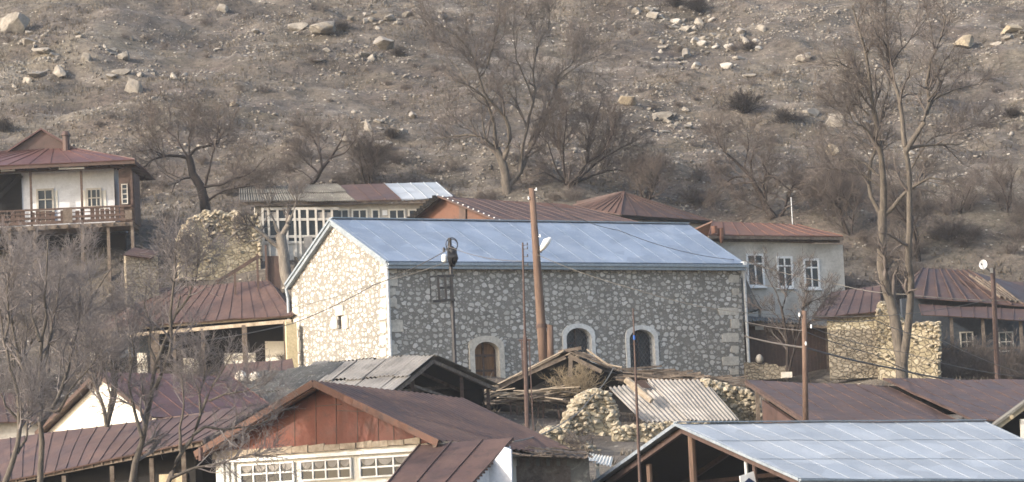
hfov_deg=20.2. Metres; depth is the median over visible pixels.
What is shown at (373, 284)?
cable
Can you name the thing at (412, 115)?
boulder
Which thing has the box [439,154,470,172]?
scrub bush
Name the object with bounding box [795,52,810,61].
boulder
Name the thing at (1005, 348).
scrub bush
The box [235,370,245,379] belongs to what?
roof stone
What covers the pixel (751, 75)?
boulder
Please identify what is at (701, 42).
boulder
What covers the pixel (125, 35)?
scrub bush
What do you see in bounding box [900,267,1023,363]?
brushy house
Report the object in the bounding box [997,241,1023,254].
scrub bush
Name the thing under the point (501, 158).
bare tree
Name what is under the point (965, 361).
scrub bush
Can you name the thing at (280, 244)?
pollarded tree
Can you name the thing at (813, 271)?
window
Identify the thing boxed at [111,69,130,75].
boulder
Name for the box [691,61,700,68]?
boulder
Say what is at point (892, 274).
scrub bush
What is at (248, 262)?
leaning beam
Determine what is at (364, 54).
boulder
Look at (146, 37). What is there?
scrub bush
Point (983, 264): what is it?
satellite dish
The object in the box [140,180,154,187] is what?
scrub bush
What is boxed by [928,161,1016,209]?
bare tree
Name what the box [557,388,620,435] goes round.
rubble wall
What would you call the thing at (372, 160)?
bare tree
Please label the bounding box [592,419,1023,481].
metal roof barn
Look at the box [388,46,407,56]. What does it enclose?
bush
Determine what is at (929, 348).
stepped stone wall
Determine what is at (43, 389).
scrub bush
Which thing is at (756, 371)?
dry stone wall
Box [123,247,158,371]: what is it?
stone outhouse
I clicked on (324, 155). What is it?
scrub bush
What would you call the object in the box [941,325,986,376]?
scrub bush
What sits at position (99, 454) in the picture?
long brown house
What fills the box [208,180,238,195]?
scrub bush
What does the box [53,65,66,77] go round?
boulder
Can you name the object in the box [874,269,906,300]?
scrub bush
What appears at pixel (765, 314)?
cable
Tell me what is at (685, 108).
boulder
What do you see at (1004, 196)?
scrub bush
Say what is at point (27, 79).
boulder
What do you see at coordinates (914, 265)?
scrub bush
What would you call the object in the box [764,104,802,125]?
bush
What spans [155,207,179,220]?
scrub bush
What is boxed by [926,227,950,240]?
scrub bush
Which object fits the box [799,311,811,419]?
short wooden pole
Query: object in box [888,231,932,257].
scrub bush
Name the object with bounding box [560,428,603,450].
brush
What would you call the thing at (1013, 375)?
scrub bush
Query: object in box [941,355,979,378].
scrub bush
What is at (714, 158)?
scrub bush
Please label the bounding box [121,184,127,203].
window
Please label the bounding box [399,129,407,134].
boulder
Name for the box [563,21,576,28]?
scrub bush
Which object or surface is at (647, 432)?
rubble wall
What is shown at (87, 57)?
boulder
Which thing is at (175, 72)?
scrub bush
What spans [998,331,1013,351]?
window
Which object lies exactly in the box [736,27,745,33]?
boulder
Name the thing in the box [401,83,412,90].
scrub bush
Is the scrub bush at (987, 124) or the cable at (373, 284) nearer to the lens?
the cable at (373, 284)
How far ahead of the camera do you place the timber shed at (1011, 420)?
89.33 m
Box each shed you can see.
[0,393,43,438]
[217,358,293,391]
[241,361,343,401]
[278,354,499,410]
[743,316,829,380]
[745,378,1023,422]
[992,400,1023,438]
[1008,281,1023,285]
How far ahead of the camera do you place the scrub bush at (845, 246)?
147.06 m
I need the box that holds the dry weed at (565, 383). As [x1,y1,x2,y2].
[537,362,595,395]
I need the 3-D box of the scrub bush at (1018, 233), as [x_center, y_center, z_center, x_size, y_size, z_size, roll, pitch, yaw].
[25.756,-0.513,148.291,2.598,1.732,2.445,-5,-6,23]
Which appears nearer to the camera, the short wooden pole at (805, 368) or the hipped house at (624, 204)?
the short wooden pole at (805, 368)
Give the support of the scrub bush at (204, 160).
on the hillside ground at (308, 94)
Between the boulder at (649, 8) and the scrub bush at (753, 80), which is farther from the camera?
the boulder at (649, 8)
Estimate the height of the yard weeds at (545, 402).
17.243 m
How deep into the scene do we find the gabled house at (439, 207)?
141.25 m
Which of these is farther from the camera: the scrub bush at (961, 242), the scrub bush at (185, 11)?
the scrub bush at (185, 11)
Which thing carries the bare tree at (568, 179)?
on the hillside ground at (308, 94)
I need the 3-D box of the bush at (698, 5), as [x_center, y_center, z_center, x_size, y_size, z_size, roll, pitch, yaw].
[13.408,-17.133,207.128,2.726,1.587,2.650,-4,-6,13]
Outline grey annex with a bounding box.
[513,444,592,481]
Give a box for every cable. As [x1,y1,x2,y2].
[164,249,447,346]
[299,262,446,306]
[448,246,521,261]
[512,368,613,441]
[535,194,733,259]
[538,255,990,316]
[743,260,1019,300]
[744,321,925,377]
[744,335,958,379]
[800,315,1023,373]
[813,328,1011,375]
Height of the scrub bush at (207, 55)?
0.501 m
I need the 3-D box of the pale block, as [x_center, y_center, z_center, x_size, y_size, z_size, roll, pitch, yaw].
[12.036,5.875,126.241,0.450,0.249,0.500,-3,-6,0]
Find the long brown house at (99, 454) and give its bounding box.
[0,403,268,481]
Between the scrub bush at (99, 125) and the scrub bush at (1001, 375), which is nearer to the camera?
the scrub bush at (1001, 375)
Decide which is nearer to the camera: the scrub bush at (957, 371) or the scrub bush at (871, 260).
the scrub bush at (957, 371)
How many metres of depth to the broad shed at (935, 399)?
103.75 m
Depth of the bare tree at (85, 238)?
104.07 m
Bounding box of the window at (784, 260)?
[776,256,794,288]
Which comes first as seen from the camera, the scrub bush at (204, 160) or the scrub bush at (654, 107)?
the scrub bush at (204, 160)
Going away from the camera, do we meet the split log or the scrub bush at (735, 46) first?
the split log
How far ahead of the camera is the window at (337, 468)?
84.25 m
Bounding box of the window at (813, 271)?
[803,258,821,289]
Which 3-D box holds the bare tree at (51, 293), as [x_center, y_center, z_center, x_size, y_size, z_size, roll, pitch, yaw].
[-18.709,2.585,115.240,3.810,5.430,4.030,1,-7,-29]
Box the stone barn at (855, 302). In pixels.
[811,284,880,379]
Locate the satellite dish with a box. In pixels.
[979,260,989,270]
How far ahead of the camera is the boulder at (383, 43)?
190.72 m
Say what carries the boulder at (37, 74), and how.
on the hillside ground at (308, 94)
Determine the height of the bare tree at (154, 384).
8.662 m
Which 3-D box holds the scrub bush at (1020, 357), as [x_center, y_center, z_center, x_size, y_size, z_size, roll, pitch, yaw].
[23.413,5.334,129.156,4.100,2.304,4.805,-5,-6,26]
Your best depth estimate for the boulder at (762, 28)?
198.76 m
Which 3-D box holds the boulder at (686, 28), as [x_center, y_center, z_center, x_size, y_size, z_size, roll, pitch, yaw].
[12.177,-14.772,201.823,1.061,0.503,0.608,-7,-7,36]
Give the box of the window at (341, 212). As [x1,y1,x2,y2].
[338,209,349,216]
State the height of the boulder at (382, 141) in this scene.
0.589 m
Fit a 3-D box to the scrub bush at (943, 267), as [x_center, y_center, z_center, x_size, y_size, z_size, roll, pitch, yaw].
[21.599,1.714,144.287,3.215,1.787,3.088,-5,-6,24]
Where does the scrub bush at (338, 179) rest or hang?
on the hillside ground at (308, 94)
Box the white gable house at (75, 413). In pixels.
[35,371,269,433]
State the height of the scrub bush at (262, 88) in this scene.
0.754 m
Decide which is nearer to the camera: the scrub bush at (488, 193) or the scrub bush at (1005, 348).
the scrub bush at (1005, 348)
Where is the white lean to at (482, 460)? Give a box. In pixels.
[387,437,514,481]
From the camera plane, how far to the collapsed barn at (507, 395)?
111.11 m
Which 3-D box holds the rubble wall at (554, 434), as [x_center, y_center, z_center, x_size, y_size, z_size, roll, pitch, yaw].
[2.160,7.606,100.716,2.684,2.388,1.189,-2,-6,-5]
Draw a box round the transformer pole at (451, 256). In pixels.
[429,237,457,362]
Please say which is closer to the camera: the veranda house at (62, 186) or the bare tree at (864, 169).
the veranda house at (62, 186)
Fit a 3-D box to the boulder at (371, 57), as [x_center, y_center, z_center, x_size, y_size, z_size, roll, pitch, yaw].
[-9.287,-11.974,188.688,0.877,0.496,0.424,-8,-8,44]
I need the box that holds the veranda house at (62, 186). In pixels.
[0,128,155,281]
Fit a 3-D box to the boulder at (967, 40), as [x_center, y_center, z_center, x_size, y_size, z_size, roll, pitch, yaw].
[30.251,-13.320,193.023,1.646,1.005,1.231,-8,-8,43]
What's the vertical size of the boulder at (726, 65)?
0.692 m
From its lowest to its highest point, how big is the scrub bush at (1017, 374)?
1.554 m
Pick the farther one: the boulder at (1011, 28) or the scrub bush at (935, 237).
the boulder at (1011, 28)
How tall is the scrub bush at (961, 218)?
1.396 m
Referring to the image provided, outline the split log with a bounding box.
[624,377,653,403]
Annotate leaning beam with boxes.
[215,254,259,294]
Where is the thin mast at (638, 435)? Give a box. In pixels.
[629,308,640,481]
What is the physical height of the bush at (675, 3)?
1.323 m
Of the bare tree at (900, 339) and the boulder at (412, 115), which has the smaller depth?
the bare tree at (900, 339)
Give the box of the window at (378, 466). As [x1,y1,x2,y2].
[359,454,408,477]
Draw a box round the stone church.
[284,217,749,387]
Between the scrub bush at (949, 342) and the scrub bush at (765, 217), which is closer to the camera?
the scrub bush at (949, 342)
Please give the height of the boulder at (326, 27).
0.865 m
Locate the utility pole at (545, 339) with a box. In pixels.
[528,188,553,365]
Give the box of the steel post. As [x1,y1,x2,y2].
[990,268,1000,378]
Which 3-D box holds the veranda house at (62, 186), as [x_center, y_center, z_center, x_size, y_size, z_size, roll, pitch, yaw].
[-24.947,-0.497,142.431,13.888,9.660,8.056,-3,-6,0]
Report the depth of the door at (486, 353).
122.85 m
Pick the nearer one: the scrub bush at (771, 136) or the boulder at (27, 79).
the scrub bush at (771, 136)
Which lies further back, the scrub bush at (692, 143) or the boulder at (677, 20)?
the boulder at (677, 20)
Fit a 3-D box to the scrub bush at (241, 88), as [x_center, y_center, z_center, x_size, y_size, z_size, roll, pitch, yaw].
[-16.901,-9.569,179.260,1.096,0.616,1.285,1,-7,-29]
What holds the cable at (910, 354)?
attached to the short wooden pole at (805, 368)
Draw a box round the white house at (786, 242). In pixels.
[695,197,844,319]
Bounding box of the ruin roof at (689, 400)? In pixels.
[609,379,738,422]
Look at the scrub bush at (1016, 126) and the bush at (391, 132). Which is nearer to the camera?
the bush at (391, 132)
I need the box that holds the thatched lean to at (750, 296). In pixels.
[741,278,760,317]
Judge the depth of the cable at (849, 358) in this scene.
107.32 m
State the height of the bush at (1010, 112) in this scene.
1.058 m
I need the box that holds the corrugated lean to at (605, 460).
[588,453,612,481]
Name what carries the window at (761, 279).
in the white house at (786, 242)
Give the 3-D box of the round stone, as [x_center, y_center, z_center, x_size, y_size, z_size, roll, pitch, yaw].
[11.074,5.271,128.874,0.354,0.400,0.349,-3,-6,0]
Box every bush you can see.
[0,115,21,131]
[9,379,55,400]
[24,375,62,402]
[94,120,106,127]
[104,109,116,118]
[118,33,131,37]
[138,32,153,41]
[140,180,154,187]
[148,173,175,189]
[152,41,171,49]
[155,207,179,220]
[167,66,182,75]
[177,7,192,14]
[194,153,209,164]
[199,17,212,24]
[200,52,211,57]
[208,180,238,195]
[211,175,231,187]
[217,158,260,178]
[222,150,234,157]
[234,84,249,91]
[235,176,271,186]
[256,84,274,92]
[302,1,316,9]
[306,54,324,63]
[314,149,330,159]
[317,4,331,11]
[324,165,358,184]
[334,17,354,30]
[343,160,378,178]
[359,178,383,183]
[378,124,404,138]
[381,80,392,85]
[387,147,408,162]
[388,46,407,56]
[389,155,409,164]
[395,173,422,182]
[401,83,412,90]
[418,50,428,57]
[418,162,442,174]
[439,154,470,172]
[473,189,502,199]
[483,188,501,198]
[508,149,526,160]
[533,158,552,168]
[546,191,563,200]
[557,180,588,200]
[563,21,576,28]
[647,103,659,109]
[663,0,687,6]
[671,183,704,203]
[672,100,686,107]
[682,0,714,12]
[684,162,711,180]
[687,139,699,146]
[695,195,706,205]
[705,152,720,162]
[715,85,772,113]
[717,162,732,172]
[726,43,741,51]
[737,39,759,50]
[740,75,758,85]
[758,213,772,219]
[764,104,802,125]
[764,133,780,141]
[765,170,788,185]
[791,110,807,120]
[817,121,829,128]
[829,241,852,250]
[844,271,872,289]
[851,226,888,242]
[860,235,895,251]
[862,250,892,266]
[870,243,916,262]
[873,266,914,281]
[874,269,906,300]
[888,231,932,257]
[889,256,930,273]
[889,261,924,273]
[910,160,928,167]
[918,191,942,213]
[919,260,971,269]
[923,215,971,239]
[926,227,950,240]
[927,213,976,240]
[940,354,984,378]
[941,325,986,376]
[941,333,999,359]
[941,347,960,378]
[941,347,993,379]
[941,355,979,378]
[942,333,993,377]
[944,335,1023,378]
[949,359,984,379]
[951,234,980,247]
[953,221,985,239]
[959,334,1022,366]
[971,355,1023,379]
[975,357,1023,379]
[979,120,997,127]
[982,370,1016,378]
[988,215,1023,242]
[991,334,1023,378]
[992,325,1023,378]
[993,189,1017,201]
[997,102,1023,117]
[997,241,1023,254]
[1003,122,1023,131]
[1005,214,1022,222]
[1011,366,1023,379]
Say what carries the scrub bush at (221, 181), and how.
on the hillside ground at (308, 94)
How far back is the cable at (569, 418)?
98.96 m
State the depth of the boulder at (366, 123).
164.41 m
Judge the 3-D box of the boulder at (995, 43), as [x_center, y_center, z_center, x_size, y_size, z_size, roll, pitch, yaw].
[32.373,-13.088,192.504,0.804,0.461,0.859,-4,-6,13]
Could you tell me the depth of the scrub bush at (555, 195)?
150.03 m
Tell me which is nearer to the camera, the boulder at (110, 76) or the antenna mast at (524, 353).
the antenna mast at (524, 353)
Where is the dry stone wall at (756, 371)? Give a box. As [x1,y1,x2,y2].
[744,362,785,379]
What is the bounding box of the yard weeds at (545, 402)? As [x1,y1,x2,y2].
[1,222,1012,481]
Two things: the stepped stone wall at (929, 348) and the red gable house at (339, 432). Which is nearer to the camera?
the red gable house at (339, 432)
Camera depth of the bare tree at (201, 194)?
145.80 m
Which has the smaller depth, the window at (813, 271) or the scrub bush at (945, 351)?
the scrub bush at (945, 351)
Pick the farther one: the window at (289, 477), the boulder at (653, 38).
the boulder at (653, 38)
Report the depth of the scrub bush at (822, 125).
171.70 m
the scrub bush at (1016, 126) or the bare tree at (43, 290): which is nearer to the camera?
the bare tree at (43, 290)
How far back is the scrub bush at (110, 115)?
171.80 m
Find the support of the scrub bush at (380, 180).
on the hillside ground at (308, 94)
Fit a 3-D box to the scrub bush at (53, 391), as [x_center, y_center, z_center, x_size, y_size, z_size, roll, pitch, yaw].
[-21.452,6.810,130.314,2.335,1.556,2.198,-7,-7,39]
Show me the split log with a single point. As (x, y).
(642, 392)
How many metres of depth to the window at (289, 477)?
85.56 m
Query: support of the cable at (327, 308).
attached to the transformer pole at (451, 256)
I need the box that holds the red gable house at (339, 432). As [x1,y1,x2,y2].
[193,380,597,481]
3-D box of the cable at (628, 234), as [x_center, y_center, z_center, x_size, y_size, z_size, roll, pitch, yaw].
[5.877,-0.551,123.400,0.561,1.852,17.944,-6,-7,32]
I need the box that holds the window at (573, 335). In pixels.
[562,323,596,363]
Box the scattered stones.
[0,0,1023,246]
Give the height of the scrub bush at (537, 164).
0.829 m
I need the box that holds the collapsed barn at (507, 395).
[484,346,748,419]
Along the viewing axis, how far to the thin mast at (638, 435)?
76.89 m
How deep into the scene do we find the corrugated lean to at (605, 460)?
86.79 m
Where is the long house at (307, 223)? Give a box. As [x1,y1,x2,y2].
[238,182,455,260]
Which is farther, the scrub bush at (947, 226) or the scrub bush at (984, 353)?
the scrub bush at (947, 226)
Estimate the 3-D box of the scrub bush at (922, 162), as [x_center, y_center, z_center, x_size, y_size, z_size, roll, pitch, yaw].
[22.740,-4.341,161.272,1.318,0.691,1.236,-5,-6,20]
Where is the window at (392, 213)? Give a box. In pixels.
[388,209,405,217]
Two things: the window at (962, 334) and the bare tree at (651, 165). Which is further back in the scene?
the bare tree at (651, 165)
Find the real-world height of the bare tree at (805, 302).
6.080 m
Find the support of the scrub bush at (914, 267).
on the hillside ground at (308, 94)
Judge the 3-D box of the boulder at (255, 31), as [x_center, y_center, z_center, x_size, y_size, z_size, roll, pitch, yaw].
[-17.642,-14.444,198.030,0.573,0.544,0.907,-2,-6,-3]
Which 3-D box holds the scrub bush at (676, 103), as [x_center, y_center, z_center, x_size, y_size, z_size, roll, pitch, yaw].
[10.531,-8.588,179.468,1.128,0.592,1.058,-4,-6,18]
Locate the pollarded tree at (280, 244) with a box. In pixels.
[210,175,316,302]
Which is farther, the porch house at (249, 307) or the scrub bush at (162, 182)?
the scrub bush at (162, 182)
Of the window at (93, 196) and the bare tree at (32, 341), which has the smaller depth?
the bare tree at (32, 341)
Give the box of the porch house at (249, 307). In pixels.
[69,280,297,375]
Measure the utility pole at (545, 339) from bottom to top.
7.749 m
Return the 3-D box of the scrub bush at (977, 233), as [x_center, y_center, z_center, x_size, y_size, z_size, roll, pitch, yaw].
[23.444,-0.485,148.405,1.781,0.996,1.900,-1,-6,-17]
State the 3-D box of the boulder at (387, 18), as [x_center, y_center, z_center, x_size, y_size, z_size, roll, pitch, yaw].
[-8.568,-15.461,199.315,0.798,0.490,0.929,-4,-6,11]
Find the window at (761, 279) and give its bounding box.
[745,254,767,287]
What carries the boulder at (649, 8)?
on the hillside ground at (308, 94)
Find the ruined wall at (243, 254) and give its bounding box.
[175,209,262,280]
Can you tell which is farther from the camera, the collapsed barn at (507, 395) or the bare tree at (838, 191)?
the bare tree at (838, 191)
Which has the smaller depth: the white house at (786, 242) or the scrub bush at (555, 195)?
the white house at (786, 242)
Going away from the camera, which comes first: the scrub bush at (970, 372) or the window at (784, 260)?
the scrub bush at (970, 372)
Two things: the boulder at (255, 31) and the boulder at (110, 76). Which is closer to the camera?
the boulder at (110, 76)
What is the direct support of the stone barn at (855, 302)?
on the hillside ground at (308, 94)
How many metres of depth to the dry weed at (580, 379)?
108.84 m
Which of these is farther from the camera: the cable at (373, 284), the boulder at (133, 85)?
the boulder at (133, 85)
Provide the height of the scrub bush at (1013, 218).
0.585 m
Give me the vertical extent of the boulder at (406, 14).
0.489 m
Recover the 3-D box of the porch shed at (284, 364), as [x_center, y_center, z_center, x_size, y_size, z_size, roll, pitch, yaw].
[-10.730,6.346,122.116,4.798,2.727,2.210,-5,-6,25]
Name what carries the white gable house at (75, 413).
on the hillside ground at (308, 94)
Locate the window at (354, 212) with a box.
[351,209,367,217]
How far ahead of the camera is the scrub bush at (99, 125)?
171.23 m
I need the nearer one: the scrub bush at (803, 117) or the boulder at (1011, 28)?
the scrub bush at (803, 117)
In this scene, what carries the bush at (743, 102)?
on the hillside ground at (308, 94)
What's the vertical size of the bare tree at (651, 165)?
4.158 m
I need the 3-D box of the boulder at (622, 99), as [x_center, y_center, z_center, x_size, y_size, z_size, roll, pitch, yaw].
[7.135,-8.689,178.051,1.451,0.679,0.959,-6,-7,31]
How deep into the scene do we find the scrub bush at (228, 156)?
163.00 m
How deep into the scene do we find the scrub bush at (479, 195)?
150.12 m
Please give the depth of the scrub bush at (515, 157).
155.69 m
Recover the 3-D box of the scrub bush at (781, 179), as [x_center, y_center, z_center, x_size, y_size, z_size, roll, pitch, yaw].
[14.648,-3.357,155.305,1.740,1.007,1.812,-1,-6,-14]
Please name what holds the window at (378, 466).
in the red gable house at (339, 432)
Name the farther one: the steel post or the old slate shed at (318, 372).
the steel post
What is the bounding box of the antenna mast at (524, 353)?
[519,243,533,430]
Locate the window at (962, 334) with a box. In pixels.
[960,331,973,347]
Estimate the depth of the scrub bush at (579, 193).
150.38 m
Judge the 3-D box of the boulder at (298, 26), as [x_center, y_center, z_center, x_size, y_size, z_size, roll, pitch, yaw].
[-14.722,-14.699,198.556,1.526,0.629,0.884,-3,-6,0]
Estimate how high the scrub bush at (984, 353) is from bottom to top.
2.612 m
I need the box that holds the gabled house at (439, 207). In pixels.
[407,194,637,221]
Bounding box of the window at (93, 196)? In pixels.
[86,188,101,206]
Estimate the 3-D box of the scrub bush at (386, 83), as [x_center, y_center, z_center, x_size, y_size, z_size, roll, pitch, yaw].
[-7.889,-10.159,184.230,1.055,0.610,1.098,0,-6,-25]
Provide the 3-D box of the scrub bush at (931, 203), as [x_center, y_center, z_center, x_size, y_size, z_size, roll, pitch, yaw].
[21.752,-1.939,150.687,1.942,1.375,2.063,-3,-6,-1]
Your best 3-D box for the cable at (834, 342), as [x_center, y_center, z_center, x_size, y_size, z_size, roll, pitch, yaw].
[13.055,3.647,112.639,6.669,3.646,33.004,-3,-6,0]
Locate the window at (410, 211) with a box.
[408,209,416,215]
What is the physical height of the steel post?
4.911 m
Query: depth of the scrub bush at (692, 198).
153.80 m
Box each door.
[36,188,53,220]
[304,236,311,253]
[469,336,505,377]
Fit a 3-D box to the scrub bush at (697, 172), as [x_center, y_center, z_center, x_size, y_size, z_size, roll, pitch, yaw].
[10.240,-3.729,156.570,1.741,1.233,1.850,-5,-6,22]
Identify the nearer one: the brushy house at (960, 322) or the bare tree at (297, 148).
the brushy house at (960, 322)
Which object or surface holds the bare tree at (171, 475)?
on the hillside ground at (308, 94)
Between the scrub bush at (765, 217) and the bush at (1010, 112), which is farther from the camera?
the bush at (1010, 112)
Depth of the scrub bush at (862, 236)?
147.93 m
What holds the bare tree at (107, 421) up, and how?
on the hillside ground at (308, 94)
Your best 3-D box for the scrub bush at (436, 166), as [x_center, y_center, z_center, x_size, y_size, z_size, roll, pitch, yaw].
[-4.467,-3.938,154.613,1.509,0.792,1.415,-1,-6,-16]
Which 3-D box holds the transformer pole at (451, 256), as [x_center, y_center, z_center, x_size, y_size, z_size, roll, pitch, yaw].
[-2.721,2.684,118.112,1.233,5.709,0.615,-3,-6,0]
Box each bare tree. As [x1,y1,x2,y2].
[0,210,64,481]
[0,218,138,481]
[0,252,59,388]
[15,240,84,372]
[30,218,141,384]
[45,283,166,426]
[84,202,233,481]
[104,81,286,212]
[157,316,308,481]
[272,103,363,184]
[339,120,402,183]
[386,0,629,194]
[509,78,655,195]
[609,138,683,199]
[691,103,832,221]
[744,246,845,379]
[782,0,1016,377]
[793,151,876,235]
[802,141,879,207]
[860,144,937,261]
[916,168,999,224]
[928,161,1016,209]
[970,156,1023,225]
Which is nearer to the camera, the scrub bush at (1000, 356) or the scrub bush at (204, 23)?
the scrub bush at (1000, 356)
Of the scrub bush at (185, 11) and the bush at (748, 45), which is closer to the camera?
the bush at (748, 45)
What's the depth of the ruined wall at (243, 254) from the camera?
139.68 m
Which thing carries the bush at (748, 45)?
on the hillside ground at (308, 94)
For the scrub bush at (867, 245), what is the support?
on the hillside ground at (308, 94)
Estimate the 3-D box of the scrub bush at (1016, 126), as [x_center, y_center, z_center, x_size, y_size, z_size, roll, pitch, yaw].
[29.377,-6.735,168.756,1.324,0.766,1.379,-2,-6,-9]
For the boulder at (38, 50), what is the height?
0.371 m
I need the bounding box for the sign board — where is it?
[739,471,755,481]
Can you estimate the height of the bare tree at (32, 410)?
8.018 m
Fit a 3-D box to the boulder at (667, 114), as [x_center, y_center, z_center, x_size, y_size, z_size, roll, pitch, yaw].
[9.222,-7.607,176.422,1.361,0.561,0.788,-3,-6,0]
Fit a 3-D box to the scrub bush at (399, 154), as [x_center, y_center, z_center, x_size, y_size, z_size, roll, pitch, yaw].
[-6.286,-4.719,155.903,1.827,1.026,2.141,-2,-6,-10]
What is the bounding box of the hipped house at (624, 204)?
[572,191,711,227]
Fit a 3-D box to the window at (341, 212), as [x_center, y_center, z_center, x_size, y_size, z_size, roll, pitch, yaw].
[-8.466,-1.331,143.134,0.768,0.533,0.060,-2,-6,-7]
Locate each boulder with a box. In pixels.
[0,12,29,33]
[22,38,37,44]
[22,77,31,82]
[28,71,46,76]
[32,47,50,52]
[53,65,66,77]
[80,52,91,61]
[106,74,117,78]
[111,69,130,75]
[117,52,129,59]
[124,78,142,92]
[216,4,227,12]
[252,28,259,33]
[287,22,308,30]
[308,21,335,33]
[355,139,392,149]
[359,52,370,55]
[363,121,371,131]
[367,54,375,60]
[373,36,393,49]
[383,15,394,20]
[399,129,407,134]
[402,11,414,16]
[409,111,416,118]
[618,95,636,104]
[631,7,640,12]
[646,7,654,11]
[646,12,659,17]
[648,37,658,39]
[652,111,673,119]
[670,18,680,24]
[679,26,691,31]
[681,107,689,111]
[682,48,690,57]
[690,37,698,43]
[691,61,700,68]
[694,18,703,24]
[696,40,705,45]
[720,62,732,68]
[732,56,745,59]
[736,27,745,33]
[742,73,756,77]
[756,25,765,31]
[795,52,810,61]
[802,108,818,116]
[825,114,845,126]
[826,144,840,155]
[952,34,973,47]
[990,41,1001,45]
[1000,24,1023,33]
[1001,35,1013,39]
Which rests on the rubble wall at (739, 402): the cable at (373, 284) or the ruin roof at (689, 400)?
the ruin roof at (689, 400)
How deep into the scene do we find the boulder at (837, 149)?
165.20 m
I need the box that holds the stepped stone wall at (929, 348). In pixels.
[874,301,941,379]
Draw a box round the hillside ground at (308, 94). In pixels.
[0,0,1023,481]
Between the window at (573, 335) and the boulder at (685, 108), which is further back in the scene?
the boulder at (685, 108)
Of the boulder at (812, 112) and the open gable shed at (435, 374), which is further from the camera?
the boulder at (812, 112)
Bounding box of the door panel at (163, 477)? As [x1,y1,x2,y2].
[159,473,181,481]
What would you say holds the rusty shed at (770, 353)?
on the hillside ground at (308, 94)
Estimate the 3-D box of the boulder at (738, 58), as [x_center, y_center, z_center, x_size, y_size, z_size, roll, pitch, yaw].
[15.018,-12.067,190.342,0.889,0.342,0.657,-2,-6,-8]
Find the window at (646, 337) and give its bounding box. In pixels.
[625,325,659,368]
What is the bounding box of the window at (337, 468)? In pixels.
[299,457,352,480]
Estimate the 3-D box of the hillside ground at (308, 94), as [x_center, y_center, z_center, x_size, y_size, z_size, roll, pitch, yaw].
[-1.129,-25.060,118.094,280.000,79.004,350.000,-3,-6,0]
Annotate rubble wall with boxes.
[539,425,601,450]
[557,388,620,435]
[610,420,709,442]
[700,377,762,423]
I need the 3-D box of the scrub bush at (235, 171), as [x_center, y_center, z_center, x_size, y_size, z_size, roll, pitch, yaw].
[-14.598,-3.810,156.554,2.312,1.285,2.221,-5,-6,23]
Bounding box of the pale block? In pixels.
[781,372,791,377]
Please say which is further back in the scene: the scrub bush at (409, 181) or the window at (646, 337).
the scrub bush at (409, 181)
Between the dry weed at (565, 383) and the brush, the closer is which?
the brush
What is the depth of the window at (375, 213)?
143.32 m
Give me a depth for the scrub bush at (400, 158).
155.44 m
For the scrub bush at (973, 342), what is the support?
on the hillside ground at (308, 94)
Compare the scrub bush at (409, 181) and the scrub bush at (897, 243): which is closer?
the scrub bush at (897, 243)
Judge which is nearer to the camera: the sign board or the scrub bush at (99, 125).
the sign board
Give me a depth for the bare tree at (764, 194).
150.75 m
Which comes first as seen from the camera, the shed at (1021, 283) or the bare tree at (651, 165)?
the shed at (1021, 283)
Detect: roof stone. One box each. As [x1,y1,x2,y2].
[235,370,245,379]
[249,371,259,380]
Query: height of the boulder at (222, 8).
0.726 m
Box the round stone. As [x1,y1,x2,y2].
[755,354,762,362]
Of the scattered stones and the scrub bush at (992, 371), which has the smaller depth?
the scrub bush at (992, 371)
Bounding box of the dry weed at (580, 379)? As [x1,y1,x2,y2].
[556,362,613,390]
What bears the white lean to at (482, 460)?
on the hillside ground at (308, 94)
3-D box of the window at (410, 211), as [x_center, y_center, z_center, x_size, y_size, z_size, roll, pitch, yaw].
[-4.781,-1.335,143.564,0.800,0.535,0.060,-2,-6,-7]
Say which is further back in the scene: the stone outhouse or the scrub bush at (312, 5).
the scrub bush at (312, 5)
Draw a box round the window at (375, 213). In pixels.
[371,209,379,217]
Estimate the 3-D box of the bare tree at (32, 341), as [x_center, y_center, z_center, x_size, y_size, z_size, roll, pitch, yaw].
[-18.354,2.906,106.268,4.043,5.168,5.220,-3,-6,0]
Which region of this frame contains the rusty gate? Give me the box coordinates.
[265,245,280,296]
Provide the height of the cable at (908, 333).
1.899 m
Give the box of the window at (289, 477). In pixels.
[239,461,294,481]
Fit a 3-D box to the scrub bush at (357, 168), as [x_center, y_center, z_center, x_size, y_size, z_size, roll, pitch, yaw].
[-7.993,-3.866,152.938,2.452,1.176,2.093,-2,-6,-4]
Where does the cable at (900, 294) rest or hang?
attached to the steel post
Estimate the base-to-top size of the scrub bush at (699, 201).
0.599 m
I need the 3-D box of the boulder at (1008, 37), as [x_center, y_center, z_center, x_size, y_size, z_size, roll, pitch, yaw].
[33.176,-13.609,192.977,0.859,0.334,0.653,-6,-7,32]
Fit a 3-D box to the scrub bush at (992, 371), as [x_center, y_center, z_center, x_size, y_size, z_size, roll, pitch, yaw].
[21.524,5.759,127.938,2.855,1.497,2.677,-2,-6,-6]

